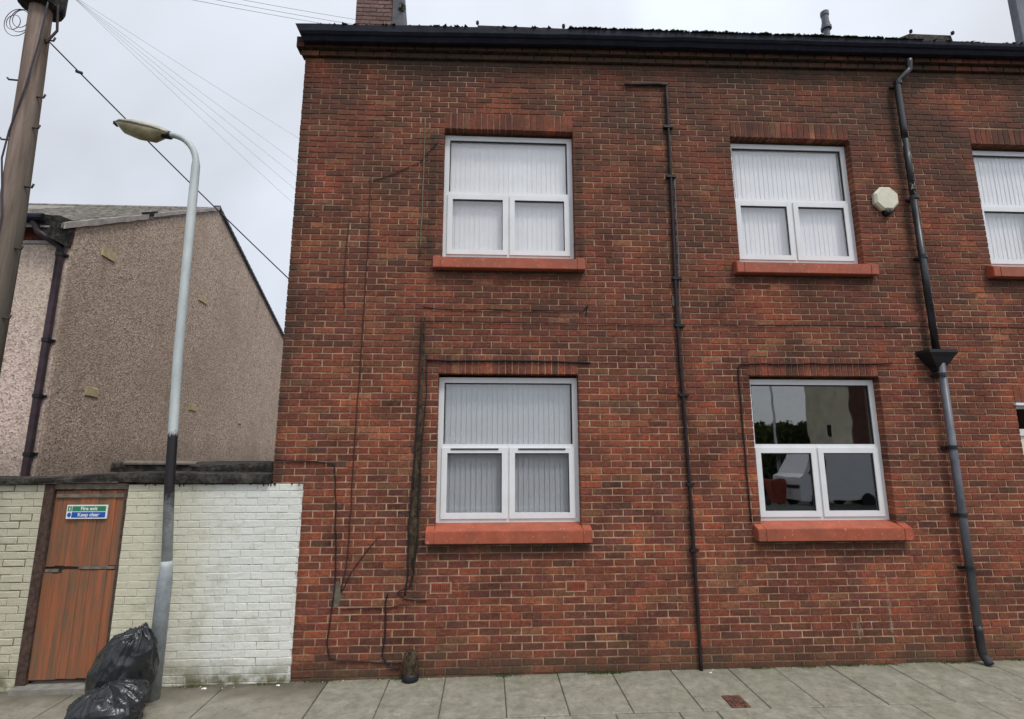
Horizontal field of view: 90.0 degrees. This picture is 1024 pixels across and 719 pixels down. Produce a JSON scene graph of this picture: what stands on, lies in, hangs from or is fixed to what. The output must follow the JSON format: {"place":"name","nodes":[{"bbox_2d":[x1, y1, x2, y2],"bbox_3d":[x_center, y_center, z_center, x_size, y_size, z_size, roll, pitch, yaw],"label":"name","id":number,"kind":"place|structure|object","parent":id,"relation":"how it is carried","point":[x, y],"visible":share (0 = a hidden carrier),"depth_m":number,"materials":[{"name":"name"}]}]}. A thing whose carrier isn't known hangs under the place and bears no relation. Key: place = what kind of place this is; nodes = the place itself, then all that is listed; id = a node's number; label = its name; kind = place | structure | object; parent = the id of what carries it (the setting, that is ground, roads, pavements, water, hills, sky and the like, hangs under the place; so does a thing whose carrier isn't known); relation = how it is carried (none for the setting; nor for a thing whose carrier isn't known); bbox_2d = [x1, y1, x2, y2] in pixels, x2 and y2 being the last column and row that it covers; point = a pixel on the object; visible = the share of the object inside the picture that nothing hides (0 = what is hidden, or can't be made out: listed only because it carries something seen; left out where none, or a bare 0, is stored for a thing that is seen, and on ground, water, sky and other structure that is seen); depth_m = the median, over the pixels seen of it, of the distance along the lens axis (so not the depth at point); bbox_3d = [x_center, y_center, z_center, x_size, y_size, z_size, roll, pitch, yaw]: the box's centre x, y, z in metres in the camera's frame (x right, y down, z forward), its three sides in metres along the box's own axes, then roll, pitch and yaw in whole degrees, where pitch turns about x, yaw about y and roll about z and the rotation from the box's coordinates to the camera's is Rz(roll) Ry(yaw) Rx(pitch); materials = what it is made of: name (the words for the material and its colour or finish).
{"place":"outdoors","nodes":[
{"label":"outdoors","id":0,"kind":"place"},
{"bbox_2d":[0,203,283,483],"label":"rendered house","id":1,"kind":"structure","parent":0,"point":[85,378],"depth_m":10.11,"materials":[{"name":"pebbledash render"},{"name":"roof tile"},{"name":"dark plastic"}]},
{"bbox_2d":[0,0,1014,333],"label":"sky","id":2,"kind":"structure","parent":0,"point":[254,58],"materials":[{"name":"white"}]},
{"bbox_2d":[0,660,1023,718],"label":"pavement","id":3,"kind":"structure","parent":0,"point":[962,690],"depth_m":4.84,"materials":[{"name":"concrete"}]},
{"bbox_2d":[0,0,67,373],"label":"utility pole","id":4,"kind":"object","parent":3,"relation":"on","point":[22,135],"visible":1,"depth_m":5.17,"materials":[{"name":"brown wood"}]},
{"bbox_2d":[49,41,287,277],"bbox_3d":[-3.809,-2.068,6.268,3.141,2.412,0.065,9,-13,-41],"label":"overhead wire","id":5,"kind":"object","parent":4,"relation":"attached to","point":[78,71],"visible":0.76,"depth_m":6.03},
{"bbox_2d":[76,0,294,204],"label":"overhead wire","id":6,"kind":"object","parent":4,"relation":"attached to","point":[175,94],"visible":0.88,"depth_m":6.16,"materials":[{"name":"grey metal"}]},
{"bbox_2d":[80,3,290,185],"bbox_3d":[-3.760,-3.038,6.526,3.075,1.602,0.002,10,-14,-44],"label":"overhead wire","id":7,"kind":"object","parent":4,"relation":"attached to","point":[184,94],"visible":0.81,"depth_m":6.30,"materials":[{"name":"grey metal"}]},
{"bbox_2d":[77,0,293,174],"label":"overhead wire","id":8,"kind":"object","parent":4,"relation":"attached to","point":[179,83],"visible":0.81,"depth_m":6.30,"materials":[{"name":"grey metal"}]},
{"bbox_2d":[78,0,292,159],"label":"overhead wire","id":9,"kind":"object","parent":4,"relation":"attached to","point":[175,73],"visible":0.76,"depth_m":6.34,"materials":[{"name":"grey metal"}]},
{"bbox_2d":[83,2,297,137],"bbox_3d":[-3.772,-3.551,6.869,0.002,0.472,3.428,-8,-13,38],"label":"overhead wire","id":10,"kind":"object","parent":4,"relation":"attached to","point":[180,64],"visible":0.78,"depth_m":6.35,"materials":[{"name":"grey metal"}]},
{"bbox_2d":[64,678,150,718],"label":"bin bag","id":11,"kind":"object","parent":3,"relation":"on","point":[126,698],"visible":0.98,"depth_m":4.25,"materials":[{"name":"plastic"}]},
{"bbox_2d":[84,622,159,691],"bbox_3d":[-3.478,2.735,4.641,0.536,0.710,0.468,22,-10,-8],"label":"bin bag","id":12,"kind":"object","parent":11,"relation":"on","point":[131,653],"visible":0.65,"depth_m":4.53,"materials":[{"name":"plastic"}]},
{"bbox_2d":[0,471,302,695],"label":"yard wall","id":13,"kind":"structure","parent":3,"relation":"on","point":[76,595],"depth_m":5.30,"materials":[{"name":"brick"}]},
{"bbox_2d":[7,483,135,695],"bbox_3d":[-4.481,2.315,5.252,0.860,2.035,0.220,0,-10,-3],"label":"door","id":14,"kind":"structure","parent":13,"relation":"in","point":[69,613],"depth_m":5.24,"materials":[{"name":"wood"}]},
{"bbox_2d":[66,505,108,518],"bbox_3d":[-4.455,1.597,5.368,0.410,0.140,0.019,0,-10,-3],"label":"door sign","id":15,"kind":"object","parent":14,"relation":"attached to","point":[87,512],"visible":1,"depth_m":5.36,"materials":[{"name":"plastic"}]},
{"bbox_2d":[113,118,199,702],"bbox_3d":[-3.942,0.254,5.355,1.182,6.029,0.250,0,-10,-3],"label":"street lamp","id":16,"kind":"object","parent":3,"relation":"on","point":[144,131],"visible":0.98,"depth_m":5.32,"materials":[{"name":"grey metal"}]},
{"bbox_2d":[401,649,418,683],"bbox_3d":[-1.038,3.128,5.240,0.180,0.285,0.180,0,-10,-3],"label":"capped stub","id":17,"kind":"object","parent":3,"relation":"on","point":[410,674],"visible":1,"depth_m":5.18,"materials":[{"name":"brown"}]},
{"bbox_2d":[172,659,1023,688],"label":"weeds","id":18,"kind":"object","parent":3,"relation":"on","point":[620,672],"visible":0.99,"depth_m":5.35,"materials":[{"name":"green plant"}]},
{"bbox_2d":[177,661,1022,688],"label":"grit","id":19,"kind":"object","parent":3,"relation":"on","point":[487,676],"visible":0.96,"depth_m":5.25,"materials":[{"name":"grey gravel"}]},
{"bbox_2d":[722,695,750,707],"bbox_3d":[2.065,3.152,4.721,0.170,0.018,0.220,0,-10,-3],"label":"stopcock cover","id":20,"kind":"object","parent":3,"relation":"on","point":[735,701],"visible":1,"depth_m":4.70,"materials":[{"name":"brown metal"}]},
{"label":"ground","id":21,"kind":"structure","parent":0,"visible":0},
{"bbox_2d":[110,460,273,483],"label":"shed","id":22,"kind":"structure","parent":21,"relation":"on","point":[211,466],"depth_m":5.83,"materials":[{"name":"concrete"}]},
{"bbox_2d":[272,0,1023,681],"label":"brick building","id":23,"kind":"structure","parent":21,"relation":"on","point":[884,524],"depth_m":6.03,"materials":[{"name":"brick"}]},
{"bbox_2d":[195,0,316,22],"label":"overhead wire","id":24,"kind":"object","parent":23,"relation":"attached to","point":[254,11],"visible":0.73,"depth_m":7.21,"materials":[{"name":"grey metal"}]},
{"bbox_2d":[218,0,348,23],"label":"overhead wire","id":25,"kind":"object","parent":23,"relation":"attached to","point":[278,11],"visible":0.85,"depth_m":7.50,"materials":[{"name":"grey metal"}]},
{"bbox_2d":[245,0,349,18],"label":"overhead wire","id":26,"kind":"object","parent":23,"relation":"attached to","point":[296,9],"visible":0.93,"depth_m":7.71,"materials":[{"name":"grey metal"}]},
{"bbox_2d":[332,581,340,607],"bbox_3d":[-1.839,2.465,5.371,0.090,0.258,0.007,0,-10,-3],"label":"mortar smear","id":27,"kind":"object","parent":23,"relation":"attached to","point":[337,596],"visible":1,"depth_m":5.37},
{"bbox_2d":[275,459,400,663],"bbox_3d":[-1.858,2.108,5.420,1.435,2.076,0.012,0,-10,-3],"label":"wall cable","id":28,"kind":"object","parent":23,"relation":"attached to","point":[335,569],"depth_m":5.38,"materials":[{"name":"black plastic"}]},
{"bbox_2d":[343,221,348,307],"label":"wall cable","id":29,"kind":"object","parent":23,"relation":"attached to","point":[344,263],"depth_m":5.98,"materials":[{"name":"brown plastic"}]},
{"bbox_2d":[340,176,370,591],"bbox_3d":[-1.744,0.111,5.776,0.114,4.713,0.010,0,-10,-3],"label":"wall cable","id":30,"kind":"object","parent":23,"relation":"attached to","point":[358,389],"depth_m":5.73,"materials":[{"name":"black rubber"}]},
{"bbox_2d":[341,537,377,591],"bbox_3d":[-1.611,2.168,5.422,0.364,0.556,0.008,0,-10,-3],"label":"wall cable","id":31,"kind":"object","parent":23,"relation":"attached to","point":[357,563],"depth_m":5.42,"materials":[{"name":"black rubber"}]},
{"bbox_2d":[341,604,408,609],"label":"wall cable","id":32,"kind":"object","parent":23,"relation":"attached to","point":[375,607],"depth_m":5.36,"materials":[{"name":"black plastic"}]},
{"bbox_2d":[381,594,399,669],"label":"wall cable","id":33,"kind":"object","parent":23,"relation":"attached to","point":[382,657],"depth_m":5.30,"materials":[{"name":"black plastic"}]},
{"bbox_2d":[398,2,405,11],"bbox_3d":[-1.779,-5.713,8.299,0.136,0.166,0.061,0,-10,-3],"label":"plant","id":34,"kind":"object","parent":23,"relation":"on","point":[403,7],"visible":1,"depth_m":8.30,"materials":[{"name":"green plant"}]},
{"bbox_2d":[369,141,438,181],"bbox_3d":[-1.312,-2.422,6.242,0.835,0.572,0.008,0,-10,-3],"label":"wall cable","id":35,"kind":"object","parent":23,"relation":"attached to","point":[407,167],"depth_m":6.22,"materials":[{"name":"black plastic"}]},
{"bbox_2d":[398,574,426,600],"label":"wall cable","id":36,"kind":"object","parent":23,"relation":"attached to","point":[407,588],"depth_m":5.39,"materials":[{"name":"black plastic"}]},
{"bbox_2d":[404,317,421,595],"bbox_3d":[-1.085,1.003,5.651,0.106,3.023,0.014,0,-10,-3],"label":"wall cable","id":37,"kind":"object","parent":23,"relation":"attached to","point":[414,460],"depth_m":5.62,"materials":[{"name":"black rubber"}]},
{"bbox_2d":[409,318,425,588],"bbox_3d":[-1.047,0.969,5.668,0.121,2.950,0.004,0,-10,-3],"label":"pipe scar","id":38,"kind":"object","parent":23,"relation":"attached to","point":[413,526],"visible":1,"depth_m":5.60},
{"bbox_2d":[413,353,426,573],"bbox_3d":[-1.004,1.099,5.639,0.094,2.383,0.010,0,-10,-3],"label":"wall cable","id":39,"kind":"object","parent":23,"relation":"attached to","point":[420,468],"depth_m":5.61,"materials":[{"name":"black rubber"}]},
{"bbox_2d":[419,118,425,255],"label":"wall cable","id":40,"kind":"object","parent":23,"relation":"attached to","point":[422,186],"depth_m":6.19,"materials":[{"name":"black plastic"}]},
{"bbox_2d":[423,305,587,314],"bbox_3d":[-0.065,-0.595,5.981,1.932,0.126,0.010,0,-10,-3],"label":"wall cable","id":41,"kind":"object","parent":23,"relation":"attached to","point":[510,309],"depth_m":5.98,"materials":[{"name":"black rubber"}]},
{"bbox_2d":[426,359,589,363],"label":"wall cable","id":42,"kind":"object","parent":23,"relation":"attached to","point":[507,361],"depth_m":5.87,"materials":[{"name":"black plastic"}]},
{"bbox_2d":[442,135,573,258],"bbox_3d":[-0.043,-2.011,6.393,1.600,1.620,0.121,0,-10,-3],"label":"window","id":43,"kind":"structure","parent":23,"relation":"in","point":[505,197],"depth_m":6.41,"materials":[{"name":"white plastic"}]},
{"bbox_2d":[436,377,579,522],"bbox_3d":[-0.043,1.017,5.857,1.600,1.620,0.129,0,-10,-3],"label":"window","id":44,"kind":"structure","parent":23,"relation":"in","point":[507,452],"depth_m":5.87,"materials":[{"name":"white plastic"}]},
{"bbox_2d":[624,82,702,670],"bbox_3d":[1.738,-0.147,5.975,0.591,6.940,0.054,0,-10,-3],"label":"cable conduit","id":45,"kind":"object","parent":23,"relation":"attached to","point":[677,325],"visible":1,"depth_m":6.00,"materials":[{"name":"grey plastic"}]},
{"bbox_2d":[434,321,1023,327],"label":"wall cable","id":46,"kind":"object","parent":23,"relation":"attached to","point":[698,324],"depth_m":6.04,"materials":[{"name":"black rubber"}]},
{"bbox_2d":[730,144,857,263],"bbox_3d":[3.553,-1.981,6.562,1.570,1.620,0.121,0,-10,-3],"label":"window","id":47,"kind":"structure","parent":23,"relation":"in","point":[793,204],"depth_m":6.58,"materials":[{"name":"white plastic"}]},
{"bbox_2d":[738,362,892,521],"bbox_3d":[3.579,0.924,5.890,1.891,1.815,0.016,0,-10,-3],"label":"wall cable","id":48,"kind":"object","parent":23,"relation":"attached to","point":[740,364],"depth_m":5.98,"materials":[{"name":"black plastic"}]},
{"bbox_2d":[749,379,889,520],"bbox_3d":[3.553,1.045,6.013,1.570,1.620,0.086,0,-10,-3],"label":"window","id":49,"kind":"structure","parent":23,"relation":"in","point":[816,452],"depth_m":5.95,"materials":[{"name":"white plastic"}]},
{"bbox_2d":[872,187,898,216],"bbox_3d":[4.700,-1.983,6.434,0.310,0.380,0.068,0,-10,-3],"label":"alarm box","id":50,"kind":"object","parent":23,"relation":"attached to","point":[885,201],"visible":1,"depth_m":6.41,"materials":[{"name":"beige plastic"}]},
{"bbox_2d":[972,151,1023,266],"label":"window","id":51,"kind":"structure","parent":23,"relation":"in","point":[1000,174],"depth_m":6.76,"materials":[{"name":"white plastic"}]},
{"bbox_2d":[1014,403,1023,453],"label":"door","id":52,"kind":"structure","parent":23,"relation":"in","point":[1018,405],"depth_m":6.12,"materials":[{"name":"white plastic"}]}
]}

